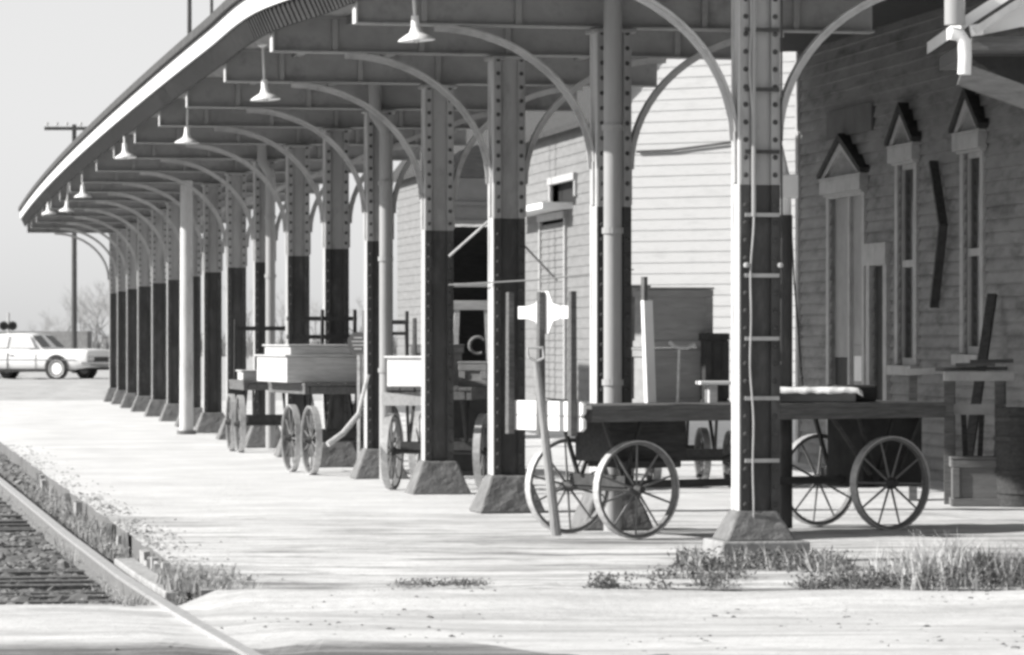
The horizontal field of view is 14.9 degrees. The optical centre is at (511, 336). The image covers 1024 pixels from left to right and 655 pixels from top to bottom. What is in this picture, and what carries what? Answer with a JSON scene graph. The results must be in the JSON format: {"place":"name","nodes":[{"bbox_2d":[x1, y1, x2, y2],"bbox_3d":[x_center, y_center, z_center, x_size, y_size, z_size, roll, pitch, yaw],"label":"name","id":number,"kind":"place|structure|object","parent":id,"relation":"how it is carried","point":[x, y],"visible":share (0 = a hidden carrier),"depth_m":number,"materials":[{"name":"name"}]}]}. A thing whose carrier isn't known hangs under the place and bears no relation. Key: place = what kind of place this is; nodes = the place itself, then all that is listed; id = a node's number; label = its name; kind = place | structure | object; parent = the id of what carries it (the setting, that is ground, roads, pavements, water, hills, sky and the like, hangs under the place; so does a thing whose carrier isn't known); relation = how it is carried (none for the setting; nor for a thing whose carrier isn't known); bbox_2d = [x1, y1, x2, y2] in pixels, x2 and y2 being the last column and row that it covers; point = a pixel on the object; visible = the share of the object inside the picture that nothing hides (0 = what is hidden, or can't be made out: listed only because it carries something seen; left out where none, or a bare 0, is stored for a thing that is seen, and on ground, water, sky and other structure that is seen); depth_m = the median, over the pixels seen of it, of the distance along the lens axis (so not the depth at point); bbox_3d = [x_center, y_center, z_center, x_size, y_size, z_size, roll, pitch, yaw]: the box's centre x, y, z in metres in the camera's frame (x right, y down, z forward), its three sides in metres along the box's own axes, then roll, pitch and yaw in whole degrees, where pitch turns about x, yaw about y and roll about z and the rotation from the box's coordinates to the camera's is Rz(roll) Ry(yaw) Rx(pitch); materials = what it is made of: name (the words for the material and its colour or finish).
{"place":"outdoors","nodes":[
{"label":"outdoors","id":0,"kind":"place"},
{"bbox_2d":[0,0,400,338],"label":"sky","id":1,"kind":"structure","parent":0,"point":[62,61],"materials":[{"name":"white"}]},
{"bbox_2d":[0,637,668,654],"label":"road","id":2,"kind":"structure","parent":0,"point":[343,646],"depth_m":21.49,"materials":[{"name":"concrete"}]},
{"bbox_2d":[409,344,464,385],"bbox_3d":[-0.807,0.299,42.209,0.480,0.441,0.630,0,0,11],"label":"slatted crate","id":3,"kind":"object","parent":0,"point":[458,350],"visible":0.2,"depth_m":42.12,"materials":[{"name":"grey wood"}]},
{"bbox_2d":[415,145,487,363],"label":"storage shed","id":4,"kind":"structure","parent":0,"point":[471,254],"depth_m":63.93,"materials":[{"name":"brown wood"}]},
{"bbox_2d":[0,339,1023,654],"bbox_3d":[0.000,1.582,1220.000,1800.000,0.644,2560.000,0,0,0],"label":"ground","id":5,"kind":"structure","parent":0,"point":[600,621],"depth_m":24.01,"materials":[{"name":"concrete"}]},
{"bbox_2d":[0,313,16,333],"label":"crossing signal","id":6,"kind":"object","parent":5,"relation":"on","point":[8,325],"visible":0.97,"depth_m":149.87,"materials":[{"name":"metal"}]},
{"bbox_2d":[29,316,57,330],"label":"bare tree","id":7,"kind":"object","parent":5,"relation":"on","point":[48,323],"visible":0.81,"depth_m":249.81,"materials":[{"name":"grey plant"}]},
{"bbox_2d":[0,331,91,348],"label":"wall","id":8,"kind":"structure","parent":5,"relation":"on","point":[84,339],"depth_m":172.21,"materials":[{"name":"concrete"}]},
{"bbox_2d":[0,333,108,378],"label":"parked car","id":9,"kind":"object","parent":5,"relation":"on","point":[51,356],"visible":0.86,"depth_m":119.92,"materials":[{"name":"paint"}]},
{"bbox_2d":[38,300,88,330],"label":"bare tree","id":10,"kind":"object","parent":5,"relation":"on","point":[61,320],"visible":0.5,"depth_m":234.13,"materials":[{"name":"grey plant"}]},
{"bbox_2d":[44,122,90,372],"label":"utility pole","id":11,"kind":"object","parent":5,"relation":"on","point":[73,128],"visible":0.66,"depth_m":139.92,"materials":[{"name":"grey wood"}]},
{"bbox_2d":[64,291,102,330],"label":"bare tree","id":12,"kind":"object","parent":5,"relation":"on","point":[83,310],"visible":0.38,"depth_m":214.88,"materials":[{"name":"grey plant"}]},
{"bbox_2d":[63,285,108,343],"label":"bare tree","id":13,"kind":"object","parent":5,"relation":"on","point":[93,307],"visible":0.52,"depth_m":199.77,"materials":[{"name":"grey plant"}]},
{"bbox_2d":[66,280,108,348],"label":"bare tree","id":14,"kind":"object","parent":5,"relation":"on","point":[95,336],"visible":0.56,"depth_m":224.72,"materials":[{"name":"grey plant"}]},
{"bbox_2d":[77,290,108,348],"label":"bare tree","id":15,"kind":"object","parent":5,"relation":"on","point":[104,305],"visible":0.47,"depth_m":188.94,"materials":[{"name":"grey plant"}]},
{"bbox_2d":[77,304,108,338],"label":"bare tree","id":16,"kind":"object","parent":5,"relation":"on","point":[81,314],"visible":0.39,"depth_m":204.08,"materials":[{"name":"grey plant"}]},
{"bbox_2d":[0,454,188,604],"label":"ballast","id":17,"kind":"structure","parent":5,"relation":"on","point":[14,559],"depth_m":32.45,"materials":[{"name":"gravel"}]},
{"bbox_2d":[0,477,261,654],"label":"railway track","id":18,"kind":"structure","parent":5,"relation":"on","point":[98,564],"depth_m":29.88,"materials":[{"name":"metal"}]},
{"bbox_2d":[114,558,188,604],"bbox_3d":[-2.592,1.792,27.949,0.173,0.215,3.970,0,0,-11],"label":"crossing timber","id":19,"kind":"object","parent":5,"relation":"on","point":[137,570],"visible":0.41,"depth_m":27.84,"materials":[{"name":"wood"}]},
{"bbox_2d":[187,0,191,34],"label":"utility pole","id":20,"kind":"object","parent":5,"relation":"on","point":[189,16],"depth_m":100.95,"materials":[{"name":"grey wood"}]},
{"bbox_2d":[92,325,396,356],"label":"brush","id":21,"kind":"object","parent":5,"relation":"on","point":[98,346],"visible":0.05,"depth_m":264.50,"materials":[{"name":"plant"}]},
{"bbox_2d":[222,280,277,358],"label":"bare tree","id":22,"kind":"object","parent":5,"relation":"on","point":[248,323],"visible":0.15,"depth_m":230.05,"materials":[{"name":"grey plant"}]},
{"bbox_2d":[248,287,284,343],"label":"bare tree","id":23,"kind":"object","parent":5,"relation":"on","point":[281,315],"visible":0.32,"depth_m":239.65,"materials":[{"name":"grey plant"}]},
{"bbox_2d":[310,297,321,343],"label":"bare tree","id":24,"kind":"object","parent":5,"relation":"on","point":[313,314],"visible":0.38,"depth_m":235.27,"materials":[{"name":"grey plant"}]},
{"bbox_2d":[349,295,363,331],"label":"bare tree","id":25,"kind":"object","parent":5,"relation":"on","point":[360,307],"visible":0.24,"depth_m":244.84,"materials":[{"name":"grey plant"}]},
{"bbox_2d":[0,400,1023,599],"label":"platform","id":26,"kind":"structure","parent":5,"relation":"on","point":[260,512],"depth_m":34.57,"materials":[{"name":"concrete"}]},
{"bbox_2d":[74,502,81,516],"bbox_3d":[-4.199,1.761,37.959,0.055,0.332,0.126,-1,0,-17],"label":"kerb stake","id":27,"kind":"object","parent":26,"relation":"attached to","point":[77,506],"visible":0.43,"depth_m":37.91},
{"bbox_2d":[55,233,116,401],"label":"iron column","id":28,"kind":"structure","parent":26,"relation":"on","point":[110,392],"depth_m":97.10,"materials":[{"name":"metal"}]},
{"bbox_2d":[60,228,125,403],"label":"iron column","id":29,"kind":"structure","parent":26,"relation":"on","point":[120,391],"depth_m":92.89,"materials":[{"name":"metal"}]},
{"bbox_2d":[66,223,136,407],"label":"iron column","id":30,"kind":"structure","parent":26,"relation":"on","point":[130,395],"depth_m":88.40,"materials":[{"name":"metal"}]},
{"bbox_2d":[105,523,113,540],"bbox_3d":[-3.447,1.760,33.580,0.055,0.328,0.158,3,-5,0],"label":"kerb stake","id":31,"kind":"object","parent":26,"relation":"attached to","point":[109,526],"visible":0.43,"depth_m":33.52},
{"bbox_2d":[121,532,129,557],"bbox_3d":[-3.116,1.741,31.741,0.055,0.312,0.152,-4,-5,1],"label":"kerb stake","id":32,"kind":"object","parent":26,"relation":"attached to","point":[126,541],"visible":0.64,"depth_m":31.68,"materials":[{"name":"wood"}]},
{"bbox_2d":[74,216,202,411],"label":"iron column","id":33,"kind":"structure","parent":26,"relation":"on","point":[143,396],"depth_m":83.90,"materials":[{"name":"metal"}]},
{"bbox_2d":[0,445,282,603],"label":"pale gravel","id":34,"kind":"structure","parent":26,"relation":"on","point":[133,529],"depth_m":33.35,"materials":[{"name":"gravel"}]},
{"bbox_2d":[140,549,149,563],"bbox_3d":[-2.727,1.755,29.234,0.055,0.330,0.126,-5,7,-20],"label":"kerb stake","id":35,"kind":"object","parent":26,"relation":"attached to","point":[144,554],"visible":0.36,"depth_m":29.18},
{"bbox_2d":[84,209,223,416],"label":"iron column","id":36,"kind":"structure","parent":26,"relation":"on","point":[158,400],"depth_m":78.90,"materials":[{"name":"metal"}]},
{"bbox_2d":[150,557,158,569],"bbox_3d":[-2.595,1.778,28.529,0.055,0.348,0.164,-1,0,-9],"label":"kerb stake","id":37,"kind":"object","parent":26,"relation":"attached to","point":[152,559],"visible":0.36,"depth_m":28.46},
{"bbox_2d":[96,201,252,420],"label":"iron column","id":38,"kind":"structure","parent":26,"relation":"on","point":[171,410],"depth_m":74.30,"materials":[{"name":"metal"}]},
{"bbox_2d":[108,192,252,426],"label":"iron column","id":39,"kind":"structure","parent":26,"relation":"on","point":[197,274],"depth_m":70.00,"materials":[{"name":"metal"}]},
{"bbox_2d":[177,180,195,433],"bbox_3d":[-5.358,-0.485,64.600,0.320,4.170,0.315,0,0,0],"label":"round post","id":40,"kind":"object","parent":26,"relation":"on","point":[186,315],"visible":0.96,"depth_m":64.51,"materials":[{"name":"metal"}]},
{"bbox_2d":[122,183,282,432],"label":"iron column","id":41,"kind":"structure","parent":26,"relation":"on","point":[212,415],"depth_m":65.60,"materials":[{"name":"metal"}]},
{"bbox_2d":[140,172,322,439],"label":"iron column","id":42,"kind":"structure","parent":26,"relation":"on","point":[236,237],"depth_m":61.20,"materials":[{"name":"metal"}]},
{"bbox_2d":[160,159,363,447],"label":"iron column","id":43,"kind":"structure","parent":26,"relation":"on","point":[255,436],"depth_m":56.78,"materials":[{"name":"metal"}]},
{"bbox_2d":[257,145,275,447],"bbox_3d":[-3.533,-0.646,56.500,0.282,4.492,0.168,0,0,0],"label":"drain pipe","id":44,"kind":"object","parent":26,"relation":"on","point":[270,215],"visible":0.81,"depth_m":56.44,"materials":[{"name":"metal"}]},
{"bbox_2d":[225,319,314,452],"bbox_3d":[-3.380,0.675,54.750,1.120,1.850,2.000,0,0,-10],"label":"baggage wagon","id":45,"kind":"object","parent":26,"relation":"on","point":[238,420],"visible":0.52,"depth_m":54.40,"materials":[{"name":"grey wood"}]},
{"bbox_2d":[236,370,256,379],"bbox_3d":[-3.505,0.528,54.423,0.580,0.139,0.730,0,0,-10],"label":"pale box","id":46,"kind":"object","parent":45,"relation":"on","point":[247,374],"visible":0.48,"depth_m":54.06,"materials":[{"name":"white wood"}]},
{"bbox_2d":[185,144,403,456],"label":"iron column","id":47,"kind":"structure","parent":26,"relation":"on","point":[297,216],"depth_m":52.40,"materials":[{"name":"metal"}]},
{"bbox_2d":[214,127,456,467],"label":"iron column","id":48,"kind":"structure","parent":26,"relation":"on","point":[335,206],"depth_m":48.20,"materials":[{"name":"metal"}]},
{"bbox_2d":[268,309,408,474],"bbox_3d":[-2.029,0.635,46.282,1.292,1.930,2.032,0,0,-16],"label":"baggage wagon","id":49,"kind":"object","parent":26,"relation":"on","point":[304,435],"visible":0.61,"depth_m":45.92,"materials":[{"name":"grey wood"}]},
{"bbox_2d":[254,354,361,382],"bbox_3d":[-2.380,0.368,46.199,0.970,0.319,1.680,0,0,-16],"label":"long crate","id":50,"kind":"object","parent":49,"relation":"on","point":[306,368],"visible":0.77,"depth_m":45.44,"materials":[{"name":"grey wood"}]},
{"bbox_2d":[262,344,360,354],"bbox_3d":[-2.355,0.148,46.258,0.890,0.119,1.430,0,0,-16],"label":"flat crate","id":51,"kind":"object","parent":50,"relation":"on","point":[309,349],"visible":0.8,"depth_m":45.63,"materials":[{"name":"white wood"}]},
{"bbox_2d":[348,332,363,457],"bbox_3d":[-1.758,0.773,44.953,0.250,1.655,0.039,0,0,12],"label":"wagon pull handle","id":52,"kind":"object","parent":26,"relation":"on","point":[355,342],"visible":0.84,"depth_m":44.95,"materials":[{"name":"metal"}]},
{"bbox_2d":[246,108,487,478],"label":"iron column","id":53,"kind":"structure","parent":26,"relation":"on","point":[366,465],"depth_m":44.30,"materials":[{"name":"metal"}]},
{"bbox_2d":[368,84,392,478],"bbox_3d":[-1.474,-0.646,44.050,0.286,4.492,0.172,0,0,0],"label":"drain pipe","id":54,"kind":"object","parent":53,"relation":"attached to","point":[385,184],"visible":0.78,"depth_m":43.99,"materials":[{"name":"metal"}]},
{"bbox_2d":[326,318,488,488],"bbox_3d":[-0.894,0.700,41.683,1.621,1.800,2.561,0,0,11],"label":"baggage wagon","id":55,"kind":"object","parent":26,"relation":"on","point":[476,446],"visible":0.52,"depth_m":40.95,"materials":[{"name":"grey wood"}]},
{"bbox_2d":[384,356,420,386],"bbox_3d":[-0.996,0.358,40.973,0.550,0.319,0.430,0,0,24],"label":"white box","id":56,"kind":"object","parent":55,"relation":"on","point":[403,371],"visible":0.52,"depth_m":40.82,"materials":[{"name":"paint"}]},
{"bbox_2d":[454,283,487,360],"bbox_3d":[-0.433,-0.028,42.400,0.520,1.104,0.300,0,0,-4],"label":"sawhorse","id":57,"kind":"object","parent":55,"relation":"on","point":[469,305],"visible":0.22,"depth_m":42.34,"materials":[{"name":"wood"}]},
{"bbox_2d":[457,361,487,385],"bbox_3d":[-0.362,0.390,41.461,0.330,0.261,0.530,0,0,11],"label":"grey box","id":58,"kind":"object","parent":55,"relation":"on","point":[473,373],"visible":0.84,"depth_m":41.22,"materials":[{"name":"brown wood"}]},
{"bbox_2d":[468,335,484,354],"bbox_3d":[-0.380,0.092,42.200,0.189,0.216,0.036,0,0,0],"label":"iron hook","id":59,"kind":"object","parent":55,"relation":"hanging from","point":[471,350],"visible":1,"depth_m":42.19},
{"bbox_2d":[291,83,582,494],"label":"iron column","id":60,"kind":"structure","parent":26,"relation":"on","point":[437,471],"depth_m":39.90,"materials":[{"name":"metal"}]},
{"bbox_2d":[454,399,486,475],"bbox_3d":[-0.511,1.089,45.200,0.650,1.021,0.530,0,0,-10],"label":"storage chest","id":61,"kind":"object","parent":26,"relation":"on","point":[477,408],"depth_m":44.95,"materials":[{"name":"black wood"}]},
{"bbox_2d":[344,53,666,513],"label":"iron column","id":62,"kind":"structure","parent":26,"relation":"on","point":[506,157],"depth_m":35.80,"materials":[{"name":"metal"}]},
{"bbox_2d":[448,269,633,285],"bbox_3d":[0.215,-0.526,34.800,0.013,0.095,3.943,0,0,-24],"label":"stay wire","id":63,"kind":"object","parent":62,"relation":"attached to","point":[522,280],"visible":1,"depth_m":35.07,"materials":[{"name":"metal"}]},
{"bbox_2d":[434,25,784,529],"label":"iron column","id":64,"kind":"structure","parent":26,"relation":"on","point":[593,135],"depth_m":32.65,"materials":[{"name":"metal"}]},
{"bbox_2d":[602,0,622,530],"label":"drain pipe","id":65,"kind":"object","parent":26,"relation":"on","point":[612,232],"visible":0.95,"depth_m":32.29,"materials":[{"name":"metal"}]},
{"bbox_2d":[631,421,730,486],"bbox_3d":[1.806,1.171,42.600,1.020,0.857,2.294,0,0,-9],"label":"baggage wagon","id":66,"kind":"object","parent":26,"relation":"on","point":[703,455],"visible":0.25,"depth_m":42.08,"materials":[{"name":"grey wood"}]},
{"bbox_2d":[631,348,700,402],"bbox_3d":[1.731,0.427,42.200,0.770,0.621,0.630,0,0,-12],"label":"tall crate","id":67,"kind":"object","parent":66,"relation":"on","point":[666,359],"visible":0.48,"depth_m":41.92,"materials":[{"name":"wood"}]},
{"bbox_2d":[632,287,713,346],"bbox_3d":[1.731,-0.208,42.200,0.770,0.641,0.630,0,0,-10],"label":"tall crate","id":68,"kind":"object","parent":67,"relation":"on","point":[682,316],"visible":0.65,"depth_m":41.92,"materials":[{"name":"wood"}]},
{"bbox_2d":[697,333,729,401],"bbox_3d":[2.141,0.349,41.938,0.282,0.778,0.504,0,0,-9],"label":"black case","id":69,"kind":"object","parent":66,"relation":"on","point":[714,347],"visible":0.69,"depth_m":41.71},
{"bbox_2d":[505,291,946,538],"bbox_3d":[1.712,0.618,32.151,3.934,1.965,1.170,0,0,-32],"label":"baggage wagon","id":70,"kind":"object","parent":26,"relation":"on","point":[877,443],"visible":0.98,"depth_m":31.65,"materials":[{"name":"grey wood"}]},
{"bbox_2d":[641,277,655,402],"bbox_3d":[1.114,0.026,32.034,0.126,1.031,0.050,0,0,-32],"label":"upright board","id":71,"kind":"object","parent":70,"relation":"on","point":[648,350],"visible":1,"depth_m":32.01,"materials":[{"name":"white paint"}]},
{"bbox_2d":[780,386,862,401],"bbox_3d":[2.452,0.474,32.593,0.820,0.130,0.600,0,0,-7],"label":"canvas bale","id":72,"kind":"object","parent":70,"relation":"on","point":[816,394],"visible":0.77,"depth_m":32.34,"materials":[{"name":"white fabric"}]},
{"bbox_2d":[827,385,876,400],"bbox_3d":[2.850,0.470,32.868,0.360,0.135,0.342,0,0,-12],"label":"black suitcase","id":73,"kind":"object","parent":70,"relation":"on","point":[869,392],"visible":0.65,"depth_m":32.76,"materials":[{"name":"leather"}]},
{"bbox_2d":[636,0,883,562],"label":"iron column","id":74,"kind":"structure","parent":26,"relation":"on","point":[756,100],"depth_m":27.90,"materials":[{"name":"metal"}]},
{"bbox_2d":[18,0,874,233],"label":"platform canopy","id":75,"kind":"object","parent":74,"relation":"on","point":[209,67],"visible":0.86,"depth_m":40.20,"materials":[{"name":"metal"}]},
{"bbox_2d":[41,202,55,214],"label":"pendant lamp","id":76,"kind":"object","parent":75,"relation":"hanging from","point":[48,211],"visible":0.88,"depth_m":79.46,"materials":[{"name":"white metal"}]},
{"bbox_2d":[59,183,73,211],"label":"pendant lamp","id":77,"kind":"object","parent":75,"relation":"hanging from","point":[66,208],"visible":0.91,"depth_m":73.46,"materials":[{"name":"white metal"}]},
{"bbox_2d":[74,182,90,197],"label":"pendant lamp","id":78,"kind":"object","parent":75,"relation":"hanging from","point":[82,194],"visible":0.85,"depth_m":65.95,"materials":[{"name":"white metal"}]},
{"bbox_2d":[114,136,135,158],"bbox_3d":[-5.286,-2.709,53.512,0.300,0.580,0.300,-4,-3,0],"label":"pendant lamp","id":79,"kind":"object","parent":75,"relation":"hanging from","point":[125,154],"visible":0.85,"depth_m":53.47,"materials":[{"name":"white metal"}]},
{"bbox_2d":[175,97,198,144],"bbox_3d":[-3.938,-2.620,47.599,0.300,0.580,0.300,1,0,0],"label":"pendant lamp","id":80,"kind":"object","parent":75,"relation":"hanging from","point":[186,138],"visible":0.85,"depth_m":47.56,"materials":[{"name":"white metal"}]},
{"bbox_2d":[250,44,279,101],"bbox_3d":[-2.459,-2.619,38.906,0.300,0.580,0.300,-3,-1,0],"label":"pendant lamp","id":81,"kind":"object","parent":75,"relation":"hanging from","point":[265,94],"visible":1,"depth_m":38.87,"materials":[{"name":"white metal"}]},
{"bbox_2d":[398,0,434,42],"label":"pendant lamp","id":82,"kind":"object","parent":75,"relation":"hanging from","point":[416,34],"visible":1,"depth_m":31.37,"materials":[{"name":"white metal"}]},
{"bbox_2d":[779,145,797,527],"bbox_3d":[2.270,-0.645,32.951,0.251,4.490,0.261,0,0,0],"label":"drain pipe","id":83,"kind":"object","parent":26,"relation":"on","point":[790,186],"visible":0.55,"depth_m":32.85,"materials":[{"name":"metal"}]},
{"bbox_2d":[780,0,1023,481],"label":"station building","id":84,"kind":"structure","parent":26,"relation":"on","point":[866,226],"depth_m":44.83,"materials":[{"name":"brick"}]},
{"bbox_2d":[792,235,802,385],"bbox_3d":[3.615,-0.551,49.995,0.034,2.341,0.729,0,0,-9],"label":"wall wire","id":85,"kind":"object","parent":84,"relation":"attached to","point":[796,312],"depth_m":49.92,"materials":[{"name":"black metal"}]},
{"bbox_2d":[826,102,873,138],"bbox_3d":[4.067,-2.601,47.294,0.031,0.330,2.234,0,0,-9],"label":"wall board","id":86,"kind":"object","parent":84,"relation":"attached to","point":[853,120],"depth_m":47.19,"materials":[{"name":"wood"}]},
{"bbox_2d":[864,242,891,400],"bbox_3d":[4.307,0.251,45.920,0.150,2.699,0.996,0,0,-9],"label":"side door","id":87,"kind":"structure","parent":84,"relation":"in","point":[874,253],"depth_m":46.04,"materials":[{"name":"paint"}]},
{"bbox_2d":[884,102,921,375],"bbox_3d":[4.484,-1.116,44.676,0.195,3.104,1.215,0,0,-9],"label":"window","id":88,"kind":"structure","parent":84,"relation":"in","point":[902,139],"depth_m":44.82,"materials":[{"name":"paint"}]},
{"bbox_2d":[928,161,947,307],"bbox_3d":[4.678,-1.132,43.069,0.102,1.627,0.534,0,0,-7],"label":"bent bar","id":89,"kind":"object","parent":84,"relation":"attached to","point":[942,221],"visible":1,"depth_m":43.04,"materials":[{"name":"black metal"}]},
{"bbox_2d":[948,88,988,363],"bbox_3d":[4.917,-1.189,41.970,0.195,2.973,1.164,0,0,-9],"label":"window","id":90,"kind":"structure","parent":84,"relation":"in","point":[968,126],"depth_m":42.11,"materials":[{"name":"paint"}]},
{"bbox_2d":[927,0,1023,108],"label":"porch roof","id":91,"kind":"structure","parent":84,"relation":"attached to","point":[992,67],"depth_m":26.36,"materials":[{"name":"white paint"}]},
{"bbox_2d":[788,531,1023,589],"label":"grass clump","id":92,"kind":"object","parent":26,"relation":"on","point":[1011,565],"visible":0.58,"depth_m":25.81,"materials":[{"name":"grey plant"}]},
{"bbox_2d":[906,368,942,500],"bbox_3d":[4.107,0.948,38.400,0.503,1.304,0.340,0,0,5],"label":"trestle table","id":93,"kind":"object","parent":26,"relation":"on","point":[913,397],"visible":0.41,"depth_m":38.27,"materials":[{"name":"paint"}]},
{"bbox_2d":[864,526,999,586],"bbox_3d":[2.767,1.435,25.901,0.905,0.410,0.849,0,0,0],"label":"dry grass tuft","id":94,"kind":"object","parent":26,"relation":"on","point":[941,564],"visible":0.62,"depth_m":25.82,"materials":[{"name":"plant"}]},
{"bbox_2d":[949,456,999,505],"bbox_3d":[4.427,1.369,37.350,0.530,0.461,0.450,0,0,3],"label":"wood crate","id":95,"kind":"object","parent":26,"relation":"on","point":[973,480],"visible":0.85,"depth_m":37.14,"materials":[{"name":"wood"}]},
{"bbox_2d":[935,359,1014,503],"bbox_3d":[4.433,0.906,37.603,0.747,1.388,0.305,0,0,4],"label":"work bench","id":96,"kind":"object","parent":26,"relation":"on","point":[970,371],"visible":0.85,"depth_m":37.49,"materials":[{"name":"paint"}]},
{"bbox_2d":[967,293,996,455],"bbox_3d":[4.798,0.578,40.450,0.100,2.062,1.032,0,0,25],"label":"leaning plank","id":97,"kind":"object","parent":26,"relation":"on","point":[983,353],"visible":0.56,"depth_m":40.59,"materials":[{"name":"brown wood"}]},
{"bbox_2d":[993,407,1023,506],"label":"dark barrel","id":98,"kind":"object","parent":26,"relation":"on","point":[1008,437],"visible":1,"depth_m":36.98,"materials":[{"name":"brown wood"}]},
{"bbox_2d":[2,481,1023,605],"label":"dry grass","id":99,"kind":"structure","parent":5,"relation":"on","point":[173,576],"depth_m":26.74,"materials":[{"name":"plant"}]},
{"bbox_2d":[393,52,794,401],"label":"freight house","id":100,"kind":"structure","parent":5,"relation":"on","point":[681,210],"depth_m":94.42,"materials":[{"name":"white paint"}]},
{"bbox_2d":[541,222,565,399],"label":"slatted door","id":101,"kind":"structure","parent":100,"relation":"in","point":[552,234],"depth_m":102.37,"materials":[{"name":"wood"}]},
{"bbox_2d":[547,172,577,200],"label":"window frame","id":102,"kind":"structure","parent":100,"relation":"in","point":[573,176],"depth_m":100.54,"materials":[{"name":"paint"}]},
{"bbox_2d":[25,587,1023,654],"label":"gravel","id":103,"kind":"structure","parent":0,"point":[428,616],"depth_m":23.32,"materials":[{"name":"gravel"}]},
{"bbox_2d":[631,285,650,402],"bbox_3d":[1.324,0.087,43.050,0.330,1.301,0.380,0,0,-9],"label":"narrow crate","id":104,"kind":"object","parent":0,"point":[633,334],"visible":0.02,"depth_m":42.88,"materials":[{"name":"wood"}]},
{"bbox_2d":[696,381,730,402],"bbox_3d":[1.837,0.450,32.088,0.640,0.180,0.260,0,0,-6],"label":"bench","id":105,"kind":"object","parent":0,"point":[711,391],"visible":0.5,"depth_m":31.96,"materials":[{"name":"white paint"}]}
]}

